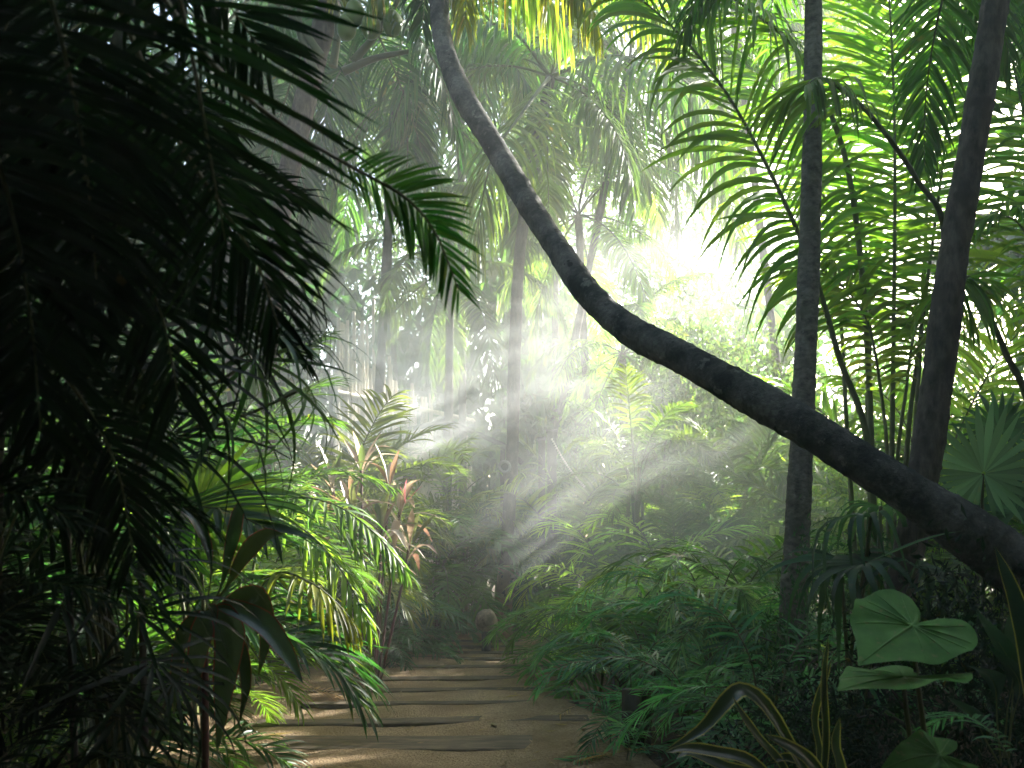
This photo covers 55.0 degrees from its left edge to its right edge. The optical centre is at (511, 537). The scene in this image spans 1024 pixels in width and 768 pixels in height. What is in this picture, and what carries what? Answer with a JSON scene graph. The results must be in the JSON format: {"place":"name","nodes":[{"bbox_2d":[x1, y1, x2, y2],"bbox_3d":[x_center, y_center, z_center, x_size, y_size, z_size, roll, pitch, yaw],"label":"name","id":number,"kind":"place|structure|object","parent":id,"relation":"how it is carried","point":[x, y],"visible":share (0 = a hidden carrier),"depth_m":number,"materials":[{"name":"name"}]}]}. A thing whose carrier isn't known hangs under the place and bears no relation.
{"place":"outdoors","nodes":[
{"label":"outdoors","id":0,"kind":"place"},
{"bbox_2d":[69,631,658,767],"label":"path","id":1,"kind":"structure","parent":0,"point":[563,741],"depth_m":7.67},
{"bbox_2d":[19,229,385,767],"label":"finger palm","id":2,"kind":"object","parent":1,"relation":"on","point":[106,640],"visible":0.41,"depth_m":3.20,"materials":[{"name":"green plant"}]},
{"bbox_2d":[110,432,316,767],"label":"fan palm","id":3,"kind":"object","parent":1,"relation":"on","point":[203,479],"visible":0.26,"depth_m":4.92,"materials":[{"name":"green plant"}]},
{"bbox_2d":[170,504,302,767],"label":"red edged plant","id":4,"kind":"object","parent":1,"relation":"on","point":[269,629],"visible":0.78,"depth_m":3.53,"materials":[{"name":"green plant"}]},
{"bbox_2d":[0,0,485,605],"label":"foreground palm","id":5,"kind":"object","parent":1,"relation":"on","point":[48,190],"visible":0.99,"depth_m":2.16,"materials":[{"name":"green plant"}]},
{"bbox_2d":[302,432,447,684],"bbox_3d":[-1.442,0.200,9.914,1.607,2.607,1.712,0,0,0],"label":"pink shrub","id":6,"kind":"object","parent":1,"relation":"on","point":[379,516],"visible":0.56,"depth_m":9.86,"materials":[{"name":"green plant"}]},
{"bbox_2d":[275,735,532,751],"bbox_3d":[-0.643,1.509,7.050,2.056,0.096,0.493,0,0,0],"label":"wooden sleeper","id":7,"kind":"object","parent":1,"relation":"on","point":[468,743],"visible":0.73,"depth_m":7.02,"materials":[{"name":"brown wood"}]},
{"bbox_2d":[252,715,588,726],"bbox_3d":[-0.711,1.493,7.813,2.645,0.125,0.242,0,0,-1],"label":"wooden sleeper","id":8,"kind":"object","parent":1,"relation":"on","point":[403,722],"visible":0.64,"depth_m":7.76,"materials":[{"name":"brown wood"}]},
{"bbox_2d":[305,687,560,692],"bbox_3d":[-0.685,1.488,9.388,2.546,0.110,0.205,0,0,0],"label":"wooden sleeper","id":9,"kind":"object","parent":1,"relation":"on","point":[398,690],"visible":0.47,"depth_m":9.36,"materials":[{"name":"brown wood"}]},
{"bbox_2d":[300,700,578,708],"bbox_3d":[-0.624,1.475,8.547,2.405,0.106,0.153,0,0,0],"label":"wooden sleeper","id":10,"kind":"object","parent":1,"relation":"on","point":[329,705],"visible":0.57,"depth_m":8.50,"materials":[{"name":"brown wood"}]},
{"bbox_2d":[546,429,557,627],"bbox_3d":[0.618,-0.082,15.200,0.170,3.165,0.150,0,0,0],"label":"timber post","id":11,"kind":"object","parent":1,"relation":"on","point":[551,453],"visible":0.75,"depth_m":15.14,"materials":[{"name":"wood"}]},
{"bbox_2d":[0,559,1023,767],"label":"ground","id":12,"kind":"structure","parent":0,"point":[667,737],"depth_m":7.71,"materials":[{"name":"soil"}]},
{"bbox_2d":[0,690,174,767],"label":"dark palm","id":13,"kind":"object","parent":12,"relation":"on","point":[53,716],"visible":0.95,"depth_m":2.90,"materials":[{"name":"green plant"}]},
{"bbox_2d":[0,289,226,766],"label":"dark palm","id":14,"kind":"object","parent":12,"relation":"on","point":[13,598],"visible":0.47,"depth_m":2.90,"materials":[{"name":"green plant"}]},
{"bbox_2d":[0,343,227,767],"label":"dark palm","id":15,"kind":"object","parent":12,"relation":"on","point":[180,567],"visible":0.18,"depth_m":4.19,"materials":[{"name":"green plant"}]},
{"bbox_2d":[1,436,274,767],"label":"finger palm","id":16,"kind":"object","parent":12,"relation":"on","point":[125,669],"visible":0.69,"depth_m":3.15,"materials":[{"name":"green plant"}]},
{"bbox_2d":[1,0,276,438],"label":"dark palm","id":17,"kind":"object","parent":12,"relation":"on","point":[116,39],"visible":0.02,"depth_m":5.00,"materials":[{"name":"green plant"}]},
{"bbox_2d":[0,591,310,767],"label":"areca palm","id":18,"kind":"object","parent":12,"relation":"on","point":[242,750],"visible":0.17,"depth_m":5.42,"materials":[{"name":"green plant"}]},
{"bbox_2d":[0,0,330,632],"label":"dark palm","id":19,"kind":"object","parent":12,"relation":"on","point":[91,301],"visible":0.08,"depth_m":3.25,"materials":[{"name":"green plant"}]},
{"bbox_2d":[4,447,378,744],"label":"areca palm","id":20,"kind":"object","parent":12,"relation":"on","point":[216,587],"visible":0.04,"depth_m":6.88,"materials":[{"name":"green plant"}]},
{"bbox_2d":[0,315,396,767],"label":"areca palm","id":21,"kind":"object","parent":12,"relation":"on","point":[313,635],"visible":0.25,"depth_m":5.48,"materials":[{"name":"green plant"}]},
{"bbox_2d":[4,326,403,712],"bbox_3d":[-2.833,-0.080,8.250,3.815,3.268,3.598,0,0,0],"label":"areca palm","id":22,"kind":"object","parent":12,"relation":"on","point":[251,406],"visible":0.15,"depth_m":8.14,"materials":[{"name":"green plant"}]},
{"bbox_2d":[23,59,402,469],"bbox_3d":[-8.730,-3.311,20.198,13.650,16.634,8.901,0,0,0],"label":"leafy tree","id":23,"kind":"object","parent":12,"relation":"on","point":[349,300],"visible":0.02,"depth_m":17.88,"materials":[{"name":"green plant"}]},
{"bbox_2d":[30,268,405,636],"bbox_3d":[-5.905,-1.108,15.160,8.702,7.775,5.174,0,0,0],"label":"leafy tree","id":24,"kind":"object","parent":12,"relation":"on","point":[308,411],"visible":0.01,"depth_m":14.92,"materials":[{"name":"green plant"}]},
{"bbox_2d":[19,492,422,756],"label":"areca palm","id":25,"kind":"object","parent":12,"relation":"on","point":[349,623],"visible":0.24,"depth_m":6.24,"materials":[{"name":"green plant"}]},
{"bbox_2d":[72,0,411,450],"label":"background palm","id":26,"kind":"object","parent":12,"relation":"on","point":[318,229],"visible":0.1,"depth_m":14.73,"materials":[{"name":"green plant"}]},
{"bbox_2d":[120,0,373,490],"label":"leafy tree","id":27,"kind":"object","parent":12,"relation":"on","point":[336,284],"visible":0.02,"depth_m":22.31,"materials":[{"name":"green plant"}]},
{"bbox_2d":[159,480,385,695],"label":"areca palm","id":28,"kind":"object","parent":12,"relation":"on","point":[291,561],"visible":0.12,"depth_m":8.91,"materials":[{"name":"green plant"}]},
{"bbox_2d":[122,210,496,599],"bbox_3d":[-6.037,-3.374,24.115,11.366,11.089,6.963,0,0,0],"label":"leafy tree","id":29,"kind":"object","parent":12,"relation":"on","point":[349,268],"visible":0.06,"depth_m":23.20,"materials":[{"name":"green plant"}]},
{"bbox_2d":[217,485,456,665],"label":"areca palm","id":30,"kind":"object","parent":12,"relation":"on","point":[411,614],"visible":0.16,"depth_m":10.85,"materials":[{"name":"green plant"}]},
{"bbox_2d":[212,384,469,586],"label":"areca palm","id":31,"kind":"object","parent":12,"relation":"on","point":[381,422],"visible":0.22,"depth_m":12.59,"materials":[{"name":"green plant"}]},
{"bbox_2d":[188,0,569,670],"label":"coconut palm","id":32,"kind":"object","parent":12,"relation":"on","point":[396,24],"visible":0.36,"depth_m":10.91,"materials":[{"name":"green plant"}]},
{"bbox_2d":[296,593,465,670],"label":"fern palm","id":33,"kind":"object","parent":12,"relation":"on","point":[401,660],"visible":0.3,"depth_m":11.30,"materials":[{"name":"green plant"}]},
{"bbox_2d":[206,0,576,602],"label":"background palm","id":34,"kind":"object","parent":12,"relation":"on","point":[364,125],"visible":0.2,"depth_m":15.43,"materials":[{"name":"green plant"}]},
{"bbox_2d":[291,120,506,492],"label":"leafy tree","id":35,"kind":"object","parent":12,"relation":"on","point":[370,273],"visible":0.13,"depth_m":23.75,"materials":[{"name":"green plant"}]},
{"bbox_2d":[329,299,474,618],"bbox_3d":[-1.932,-1.290,18.219,0.290,5.781,4.500,0,0,28],"label":"bamboo fence","id":36,"kind":"object","parent":12,"relation":"on","point":[346,356],"visible":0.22,"depth_m":16.93,"materials":[{"name":"wood"}]},
{"bbox_2d":[336,599,479,664],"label":"fern palm","id":37,"kind":"object","parent":12,"relation":"on","point":[454,611],"visible":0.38,"depth_m":11.90,"materials":[{"name":"green plant"}]},
{"bbox_2d":[314,430,502,621],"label":"bushy palm","id":38,"kind":"object","parent":12,"relation":"on","point":[436,503],"visible":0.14,"depth_m":14.22,"materials":[{"name":"green plant"}]},
{"bbox_2d":[356,419,523,628],"bbox_3d":[-1.173,-0.214,15.954,2.733,3.428,0.192,0,0,0],"label":"hand rail","id":39,"kind":"object","parent":12,"relation":"on","point":[446,435],"visible":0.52,"depth_m":15.88,"materials":[{"name":"wood"}]},
{"bbox_2d":[312,184,569,509],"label":"background palm","id":40,"kind":"object","parent":12,"relation":"on","point":[450,334],"visible":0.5,"depth_m":16.57,"materials":[{"name":"green plant"}]},
{"bbox_2d":[336,508,547,650],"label":"fern palm","id":41,"kind":"object","parent":12,"relation":"on","point":[444,580],"visible":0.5,"depth_m":13.27,"materials":[{"name":"green plant"}]},
{"bbox_2d":[346,422,548,627],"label":"bushy palm","id":42,"kind":"object","parent":12,"relation":"on","point":[461,456],"visible":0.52,"depth_m":15.07,"materials":[{"name":"green plant"}]},
{"bbox_2d":[323,0,599,611],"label":"background palm","id":43,"kind":"object","parent":12,"relation":"on","point":[493,103],"visible":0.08,"depth_m":19.44,"materials":[{"name":"green plant"}]},
{"bbox_2d":[372,476,551,633],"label":"bushy palm","id":44,"kind":"object","parent":12,"relation":"on","point":[475,491],"visible":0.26,"depth_m":14.76,"materials":[{"name":"green plant"}]},
{"bbox_2d":[318,9,685,408],"bbox_3d":[-0.457,-7.583,28.464,8.283,18.381,15.696,0,0,42],"label":"leafy tree","id":45,"kind":"object","parent":12,"relation":"on","point":[576,202],"visible":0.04,"depth_m":27.95,"materials":[{"name":"green plant"}]},
{"bbox_2d":[376,197,639,605],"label":"leafy tree","id":46,"kind":"object","parent":12,"relation":"on","point":[529,408],"visible":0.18,"depth_m":22.56,"materials":[{"name":"green plant"}]},
{"bbox_2d":[490,497,590,636],"bbox_3d":[0.415,0.697,14.775,1.578,2.777,2.432,0,0,0],"label":"leafy shrub","id":47,"kind":"object","parent":12,"relation":"on","point":[563,560],"visible":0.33,"depth_m":14.64,"materials":[{"name":"green plant"}]},
{"bbox_2d":[428,421,675,628],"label":"bushy palm","id":48,"kind":"object","parent":12,"relation":"on","point":[584,495],"visible":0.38,"depth_m":14.68,"materials":[{"name":"green plant"}]},
{"bbox_2d":[390,0,719,597],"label":"background palm","id":49,"kind":"object","parent":12,"relation":"on","point":[554,322],"visible":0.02,"depth_m":21.94,"materials":[{"name":"green plant"}]},
{"bbox_2d":[388,0,743,638],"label":"mist palm","id":50,"kind":"object","parent":12,"relation":"on","point":[613,136],"visible":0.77,"depth_m":13.33,"materials":[{"name":"green plant"}]},
{"bbox_2d":[476,612,674,686],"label":"fern palm","id":51,"kind":"object","parent":12,"relation":"on","point":[537,668],"visible":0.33,"depth_m":10.40,"materials":[{"name":"green plant"}]},
{"bbox_2d":[446,103,706,587],"bbox_3d":[0.781,-3.201,17.847,4.899,9.612,4.534,0,0,0],"label":"background palm","id":52,"kind":"object","parent":12,"relation":"on","point":[627,276],"visible":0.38,"depth_m":17.89,"materials":[{"name":"green plant"}]},
{"bbox_2d":[489,405,676,620],"bbox_3d":[1.297,-0.050,16.487,3.157,4.436,2.980,0,0,-37],"label":"leafy shrub","id":53,"kind":"object","parent":12,"relation":"on","point":[575,496],"visible":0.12,"depth_m":16.32,"materials":[{"name":"green plant"}]},
{"bbox_2d":[503,511,722,653],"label":"fern palm","id":54,"kind":"object","parent":12,"relation":"on","point":[570,571],"visible":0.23,"depth_m":13.04,"materials":[{"name":"green plant"}]},
{"bbox_2d":[483,554,752,707],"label":"fern palm","id":55,"kind":"object","parent":12,"relation":"on","point":[554,610],"visible":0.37,"depth_m":9.35,"materials":[{"name":"green plant"}]},
{"bbox_2d":[524,272,714,595],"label":"background palm","id":56,"kind":"object","parent":12,"relation":"on","point":[639,313],"visible":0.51,"depth_m":16.82,"materials":[{"name":"green plant"}]},
{"bbox_2d":[484,261,759,590],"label":"leafy tree","id":57,"kind":"object","parent":12,"relation":"on","point":[567,306],"visible":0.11,"depth_m":21.63,"materials":[{"name":"green plant"}]},
{"bbox_2d":[478,145,785,449],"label":"leafy tree","id":58,"kind":"object","parent":12,"relation":"on","point":[689,241],"visible":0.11,"depth_m":29.21,"materials":[{"name":"green plant"}]},
{"bbox_2d":[528,617,736,756],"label":"fern palm","id":59,"kind":"object","parent":12,"relation":"on","point":[632,699],"visible":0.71,"depth_m":6.89,"materials":[{"name":"green plant"}]},
{"bbox_2d":[548,362,716,651],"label":"bushy palm","id":60,"kind":"object","parent":12,"relation":"on","point":[622,457],"visible":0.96,"depth_m":12.39,"materials":[{"name":"green plant"}]},
{"bbox_2d":[546,684,734,767],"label":"fern palm","id":61,"kind":"object","parent":12,"relation":"on","point":[655,747],"visible":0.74,"depth_m":6.43,"materials":[{"name":"green plant"}]},
{"bbox_2d":[448,0,848,621],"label":"background palm","id":62,"kind":"object","parent":12,"relation":"on","point":[600,211],"visible":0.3,"depth_m":17.61,"materials":[{"name":"green plant"}]},
{"bbox_2d":[525,585,774,730],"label":"fern palm","id":63,"kind":"object","parent":12,"relation":"on","point":[639,639],"visible":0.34,"depth_m":8.58,"materials":[{"name":"green plant"}]},
{"bbox_2d":[547,501,779,675],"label":"fern palm","id":64,"kind":"object","parent":12,"relation":"on","point":[718,526],"visible":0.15,"depth_m":11.44,"materials":[{"name":"green plant"}]},
{"bbox_2d":[326,0,1023,597],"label":"leaning palm","id":65,"kind":"object","parent":12,"relation":"on","point":[916,498],"visible":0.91,"depth_m":6.07,"materials":[{"name":"grey plant"}]},
{"bbox_2d":[535,246,823,575],"bbox_3d":[2.921,-1.580,16.899,5.135,6.363,3.154,0,0,0],"label":"leafy shrub","id":66,"kind":"object","parent":12,"relation":"on","point":[673,376],"visible":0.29,"depth_m":16.38,"materials":[{"name":"green plant"}]},
{"bbox_2d":[580,481,779,641],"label":"bushy palm","id":67,"kind":"object","parent":12,"relation":"on","point":[667,517],"visible":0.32,"depth_m":11.76,"materials":[{"name":"green plant"}]},
{"bbox_2d":[552,639,831,767],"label":"fern palm","id":68,"kind":"object","parent":12,"relation":"on","point":[686,675],"visible":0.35,"depth_m":6.37,"materials":[{"name":"green plant"}]},
{"bbox_2d":[566,479,829,645],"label":"fern palm","id":69,"kind":"object","parent":12,"relation":"on","point":[717,499],"visible":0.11,"depth_m":12.44,"materials":[{"name":"green plant"}]},
{"bbox_2d":[582,456,822,658],"bbox_3d":[2.492,0.496,12.624,3.306,3.332,2.281,0,0,19],"label":"leafy shrub","id":70,"kind":"object","parent":12,"relation":"on","point":[712,518],"visible":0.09,"depth_m":12.32,"materials":[{"name":"green plant"}]},
{"bbox_2d":[567,558,843,735],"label":"fern palm","id":71,"kind":"object","parent":12,"relation":"on","point":[606,607],"visible":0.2,"depth_m":7.88,"materials":[{"name":"green plant"}]},
{"bbox_2d":[648,546,777,693],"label":"fern palm","id":72,"kind":"object","parent":12,"relation":"on","point":[694,638],"visible":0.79,"depth_m":6.80,"materials":[{"name":"green plant"}]},
{"bbox_2d":[581,531,849,681],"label":"fern palm","id":73,"kind":"object","parent":12,"relation":"on","point":[604,595],"visible":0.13,"depth_m":10.01,"materials":[{"name":"green plant"}]},
{"bbox_2d":[595,2,840,463],"bbox_3d":[4.688,-5.056,18.348,7.048,13.335,7.881,0,0,0],"label":"background palm","id":74,"kind":"object","parent":12,"relation":"on","point":[762,254],"visible":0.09,"depth_m":18.44,"materials":[{"name":"green plant"}]},
{"bbox_2d":[609,394,855,575],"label":"bushy palm","id":75,"kind":"object","parent":12,"relation":"on","point":[722,457],"visible":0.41,"depth_m":13.26,"materials":[{"name":"green plant"}]},
{"bbox_2d":[588,536,885,721],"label":"fern palm","id":76,"kind":"object","parent":12,"relation":"on","point":[662,554],"visible":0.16,"depth_m":8.91,"materials":[{"name":"green plant"}]},
{"bbox_2d":[642,146,848,417],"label":"leafy tree","id":77,"kind":"object","parent":12,"relation":"on","point":[730,267],"visible":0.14,"depth_m":29.54,"materials":[{"name":"green plant"}]},
{"bbox_2d":[581,276,920,579],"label":"leafy tree","id":78,"kind":"object","parent":12,"relation":"on","point":[780,310],"visible":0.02,"depth_m":23.20,"materials":[{"name":"green plant"}]},
{"bbox_2d":[630,283,876,596],"bbox_3d":[3.853,-1.024,16.312,3.989,6.653,4.363,0,0,0],"label":"leafy shrub","id":79,"kind":"object","parent":12,"relation":"on","point":[772,363],"visible":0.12,"depth_m":16.42,"materials":[{"name":"green plant"}]},
{"bbox_2d":[666,639,846,767],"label":"striped plant","id":80,"kind":"object","parent":12,"relation":"on","point":[727,700],"visible":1,"depth_m":3.45,"materials":[{"name":"green plant"}]},
{"bbox_2d":[639,0,896,257],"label":"background palm","id":81,"kind":"object","parent":12,"relation":"on","point":[831,56],"visible":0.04,"depth_m":20.94,"materials":[{"name":"green plant"}]},
{"bbox_2d":[612,586,956,767],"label":"fern palm","id":82,"kind":"object","parent":12,"relation":"on","point":[679,705],"visible":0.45,"depth_m":5.68,"materials":[{"name":"green plant"}]},
{"bbox_2d":[654,650,918,767],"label":"leafy shrub","id":83,"kind":"object","parent":12,"relation":"on","point":[803,737],"visible":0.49,"depth_m":4.75,"materials":[{"name":"green plant"}]},
{"bbox_2d":[573,0,1023,702],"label":"feather palm","id":84,"kind":"object","parent":12,"relation":"on","point":[859,266],"visible":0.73,"depth_m":8.95,"materials":[{"name":"green plant"}]},
{"bbox_2d":[664,0,1009,767],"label":"slanting palm","id":85,"kind":"object","parent":12,"relation":"on","point":[940,352],"visible":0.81,"depth_m":5.94,"materials":[{"name":"grey plant"}]},
{"bbox_2d":[663,264,1021,590],"bbox_3d":[7.736,-1.606,21.842,9.285,8.317,6.396,0,0,0],"label":"leafy tree","id":86,"kind":"object","parent":12,"relation":"on","point":[834,363],"visible":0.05,"depth_m":21.26,"materials":[{"name":"green plant"}]},
{"bbox_2d":[665,576,1023,753],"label":"fern palm","id":87,"kind":"object","parent":12,"relation":"on","point":[744,637],"visible":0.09,"depth_m":6.75,"materials":[{"name":"green plant"}]},
{"bbox_2d":[714,470,978,664],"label":"bushy palm","id":88,"kind":"object","parent":12,"relation":"on","point":[731,541],"visible":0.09,"depth_m":11.50,"materials":[{"name":"green plant"}]},
{"bbox_2d":[721,494,972,767],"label":"leafy shrub","id":89,"kind":"object","parent":12,"relation":"on","point":[777,643],"visible":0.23,"depth_m":6.34,"materials":[{"name":"green plant"}]},
{"bbox_2d":[755,500,969,767],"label":"fan palm","id":90,"kind":"object","parent":12,"relation":"on","point":[850,565],"visible":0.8,"depth_m":5.23,"materials":[{"name":"green plant"}]},
{"bbox_2d":[725,400,1004,657],"bbox_3d":[4.718,0.347,12.472,3.900,4.158,3.263,0,0,0],"label":"leafy shrub","id":91,"kind":"object","parent":12,"relation":"on","point":[828,494],"visible":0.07,"depth_m":12.71,"materials":[{"name":"green plant"}]},
{"bbox_2d":[739,299,1023,674],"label":"feather palm","id":92,"kind":"object","parent":12,"relation":"on","point":[976,365],"visible":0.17,"depth_m":11.65,"materials":[{"name":"green plant"}]},
{"bbox_2d":[750,0,1023,751],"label":"straight palm","id":93,"kind":"object","parent":12,"relation":"on","point":[800,471],"visible":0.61,"depth_m":7.05,"materials":[{"name":"grey plant"}]},
{"bbox_2d":[756,504,1023,767],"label":"leafy shrub","id":94,"kind":"object","parent":12,"relation":"on","point":[936,669],"visible":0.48,"depth_m":4.81,"materials":[{"name":"green plant"}]},
{"bbox_2d":[838,589,977,767],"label":"taro plant","id":95,"kind":"object","parent":12,"relation":"on","point":[886,626],"visible":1,"depth_m":3.24,"materials":[{"name":"green plant"}]},
{"bbox_2d":[834,480,1023,655],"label":"bushy palm","id":96,"kind":"object","parent":12,"relation":"on","point":[954,565],"visible":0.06,"depth_m":8.57,"materials":[{"name":"green plant"}]},
{"bbox_2d":[884,262,1023,593],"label":"leafy tree","id":97,"kind":"object","parent":12,"relation":"on","point":[961,358],"visible":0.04,"depth_m":19.07,"materials":[{"name":"green plant"}]},
{"bbox_2d":[896,0,1023,400],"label":"feather palm","id":98,"kind":"object","parent":12,"relation":"on","point":[982,304],"visible":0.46,"depth_m":8.98,"materials":[{"name":"green plant"}]},
{"bbox_2d":[903,552,1023,767],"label":"leafy shrub","id":99,"kind":"object","parent":12,"relation":"on","point":[1017,745],"visible":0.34,"depth_m":4.95,"materials":[{"name":"green plant"}]},
{"bbox_2d":[912,711,1016,767],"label":"fern palm","id":100,"kind":"object","parent":12,"relation":"on","point":[937,721],"visible":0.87,"depth_m":3.67,"materials":[{"name":"leaf"},{"name":"bark"}]},
{"bbox_2d":[928,389,1023,750],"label":"fan palm","id":101,"kind":"object","parent":12,"relation":"on","point":[991,455],"visible":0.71,"depth_m":6.80,"materials":[{"name":"green plant"}]},
{"bbox_2d":[947,609,1022,763],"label":"shade plant","id":102,"kind":"object","parent":12,"relation":"on","point":[1004,651],"visible":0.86,"depth_m":4.28,"materials":[{"name":"green plant"}]},
{"bbox_2d":[965,205,1023,370],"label":"shade tree","id":103,"kind":"object","parent":12,"relation":"on","point":[1016,289],"visible":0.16,"depth_m":18.58,"materials":[{"name":"green plant"}]},
{"bbox_2d":[994,545,1023,694],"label":"striped plant","id":104,"kind":"object","parent":12,"relation":"on","point":[1014,596],"visible":1,"depth_m":3.60,"materials":[{"name":"green plant"}]},
{"bbox_2d":[79,0,1023,536],"label":"sky","id":105,"kind":"structure","parent":0,"point":[997,186],"materials":[{"name":"white"}]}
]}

